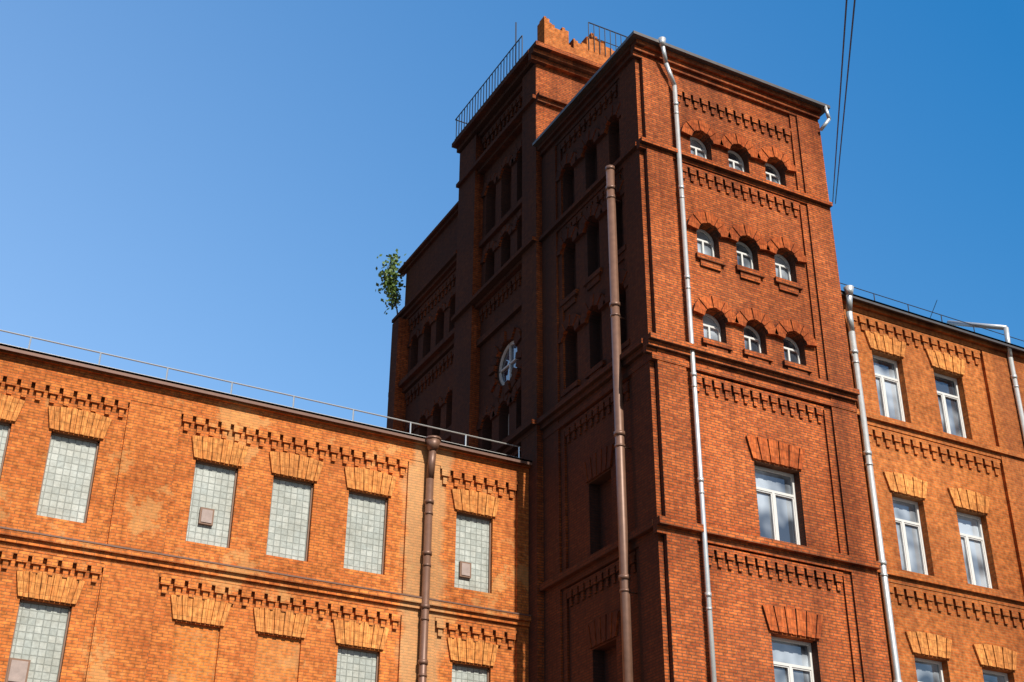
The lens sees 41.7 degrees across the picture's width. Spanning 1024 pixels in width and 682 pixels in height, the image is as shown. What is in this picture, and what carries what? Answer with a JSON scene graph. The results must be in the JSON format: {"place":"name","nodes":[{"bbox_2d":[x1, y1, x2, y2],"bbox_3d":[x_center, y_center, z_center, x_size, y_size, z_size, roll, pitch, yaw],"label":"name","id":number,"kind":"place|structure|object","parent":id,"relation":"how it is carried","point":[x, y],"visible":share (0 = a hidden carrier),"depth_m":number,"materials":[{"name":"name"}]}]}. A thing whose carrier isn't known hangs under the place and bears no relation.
{"place":"outdoors","nodes":[
{"label":"outdoors","id":0,"kind":"place"},
{"bbox_2d":[0,0,1023,427],"label":"sky","id":1,"kind":"structure","parent":0,"point":[212,188],"materials":[{"name":"blue"}]},
{"bbox_2d":[408,116,627,681],"bbox_3d":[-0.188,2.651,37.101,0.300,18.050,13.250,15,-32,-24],"label":"windows","id":2,"kind":"structure","parent":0,"point":[601,537],"depth_m":35.45,"materials":[{"name":"black glass"}]},
{"bbox_2d":[386,39,891,681],"bbox_3d":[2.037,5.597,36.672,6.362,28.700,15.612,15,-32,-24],"label":"tower","id":3,"kind":"structure","parent":0,"point":[828,567],"depth_m":32.77,"materials":[{"name":"red brick"}]},
{"bbox_2d":[375,249,405,314],"bbox_3d":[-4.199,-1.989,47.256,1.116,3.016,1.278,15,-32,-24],"label":"tree","id":4,"kind":"object","parent":3,"relation":"on","point":[390,292],"depth_m":47.24,"materials":[{"name":"green plant"}]},
{"bbox_2d":[502,344,518,381],"bbox_3d":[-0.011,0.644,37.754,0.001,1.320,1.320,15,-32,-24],"label":"window panes","id":5,"kind":"structure","parent":3,"relation":"attached to","point":[505,375],"depth_m":37.93,"materials":[{"name":"glass"}]},
{"bbox_2d":[455,22,626,138],"bbox_3d":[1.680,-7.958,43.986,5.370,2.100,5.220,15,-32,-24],"label":"roof railing","id":6,"kind":"object","parent":3,"relation":"on","point":[515,45],"visible":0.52,"depth_m":42.39,"materials":[{"name":"black metal"}]},
{"bbox_2d":[537,16,614,64],"bbox_3d":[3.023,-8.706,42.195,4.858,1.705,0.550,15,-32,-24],"label":"broken parapet","id":7,"kind":"structure","parent":3,"relation":"on","point":[548,33],"depth_m":41.49,"materials":[{"name":"orange brick"}]},
{"bbox_2d":[499,137,814,681],"bbox_3d":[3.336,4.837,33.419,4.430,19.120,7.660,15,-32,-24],"label":"window frames","id":8,"kind":"structure","parent":3,"relation":"attached to","point":[787,666],"depth_m":32.25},
{"bbox_2d":[532,30,829,146],"bbox_3d":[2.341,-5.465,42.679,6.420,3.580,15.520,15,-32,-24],"label":"tower roof","id":9,"kind":"structure","parent":3,"relation":"on","point":[602,69],"depth_m":36.02,"materials":[{"name":"grey metal"}]},
{"bbox_2d":[556,103,822,648],"bbox_3d":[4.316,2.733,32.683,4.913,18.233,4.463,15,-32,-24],"label":"brick window arches","id":10,"kind":"structure","parent":3,"relation":"attached to","point":[780,619],"depth_m":33.10,"materials":[{"name":"orange brick"}]},
{"bbox_2d":[658,37,1023,681],"bbox_3d":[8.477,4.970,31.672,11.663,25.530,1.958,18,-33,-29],"label":"drainpipes","id":11,"kind":"object","parent":3,"relation":"attached to","point":[854,353],"visible":0.98,"depth_m":32.04,"materials":[{"name":"silver metal"}]},
{"bbox_2d":[832,0,936,317],"bbox_3d":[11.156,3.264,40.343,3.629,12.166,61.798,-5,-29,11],"label":"wires","id":12,"kind":"object","parent":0,"point":[845,95],"visible":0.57,"depth_m":26.04,"materials":[{"name":"black"}]},
{"label":"ground","id":13,"kind":"structure","parent":0,"visible":0},
{"bbox_2d":[0,349,530,681],"bbox_3d":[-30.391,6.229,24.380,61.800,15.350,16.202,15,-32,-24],"label":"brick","id":14,"kind":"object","parent":13,"relation":"on","point":[121,625],"visible":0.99,"depth_m":29.88,"materials":[{"name":"orange brick"}]},
{"bbox_2d":[167,622,300,681],"bbox_3d":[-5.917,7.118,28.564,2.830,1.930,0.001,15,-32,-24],"label":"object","id":15,"kind":"object","parent":14,"relation":"attached to","point":[193,654],"visible":1,"depth_m":28.61,"materials":[{"name":"brick"}]},
{"bbox_2d":[0,425,488,681],"bbox_3d":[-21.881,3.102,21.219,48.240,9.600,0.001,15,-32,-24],"label":"glass block","id":16,"kind":"structure","parent":14,"relation":"attached to","point":[39,634],"depth_m":30.14,"materials":[{"name":"grey glass"}]},
{"bbox_2d":[0,422,490,681],"bbox_3d":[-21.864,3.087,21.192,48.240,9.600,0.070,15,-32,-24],"label":"window frame","id":17,"kind":"object","parent":14,"relation":"attached to","point":[228,540],"visible":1,"depth_m":30.12,"materials":[{"name":"brown"}]},
{"bbox_2d":[8,509,469,681],"bbox_3d":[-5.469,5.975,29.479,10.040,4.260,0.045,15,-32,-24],"label":"vents","id":18,"kind":"object","parent":17,"relation":"attached to","point":[18,671],"visible":1,"depth_m":26.63,"materials":[{"name":"grey metal"}]},
{"bbox_2d":[0,393,499,665],"bbox_3d":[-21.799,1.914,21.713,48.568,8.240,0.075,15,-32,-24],"label":"lintels","id":19,"kind":"object","parent":14,"relation":"attached to","point":[277,621],"visible":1,"depth_m":30.08,"materials":[{"name":"brick"}]},
{"bbox_2d":[0,343,531,616],"bbox_3d":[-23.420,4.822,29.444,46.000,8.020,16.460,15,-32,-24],"label":"cornice","id":20,"kind":"structure","parent":14,"relation":"on","point":[233,397],"depth_m":30.76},
{"bbox_2d":[0,329,520,457],"bbox_3d":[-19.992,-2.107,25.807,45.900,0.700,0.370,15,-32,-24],"label":"rail","id":21,"kind":"object","parent":20,"relation":"on","point":[293,396],"visible":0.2,"depth_m":32.11,"materials":[{"name":"grey metal"}]},
{"bbox_2d":[418,165,636,681],"bbox_3d":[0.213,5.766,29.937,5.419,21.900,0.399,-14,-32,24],"label":"drainpipes","id":22,"kind":"object","parent":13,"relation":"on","point":[433,444],"visible":1,"depth_m":31.00,"materials":[{"name":"metal"}]},
{"bbox_2d":[842,296,1023,681],"bbox_3d":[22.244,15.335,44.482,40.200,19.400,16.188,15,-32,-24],"label":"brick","id":23,"kind":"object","parent":13,"relation":"on","point":[943,597],"depth_m":33.82,"materials":[{"name":"orange brick"}]},
{"bbox_2d":[841,290,1023,352],"bbox_3d":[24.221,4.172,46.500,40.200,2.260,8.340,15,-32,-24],"label":"roof edge","id":24,"kind":"object","parent":23,"relation":"on","point":[933,321],"visible":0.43,"depth_m":35.90,"materials":[{"name":"metal"}]},
{"bbox_2d":[840,283,1022,340],"bbox_3d":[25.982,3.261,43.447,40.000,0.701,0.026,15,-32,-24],"label":"rail","id":25,"kind":"object","parent":24,"relation":"on","point":[930,311],"visible":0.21,"depth_m":36.95,"materials":[{"name":"grey metal"}]},
{"bbox_2d":[872,354,1007,681],"bbox_3d":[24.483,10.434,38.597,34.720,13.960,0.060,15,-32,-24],"label":"frames","id":26,"kind":"structure","parent":23,"relation":"attached to","point":[903,523],"depth_m":33.70,"materials":[{"name":"white"}]},
{"bbox_2d":[864,331,1016,670],"bbox_3d":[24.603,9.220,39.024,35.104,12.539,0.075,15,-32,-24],"label":"lintels","id":27,"kind":"object","parent":23,"relation":"attached to","point":[929,644],"visible":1,"depth_m":33.17,"materials":[{"name":"brick"}]}
]}

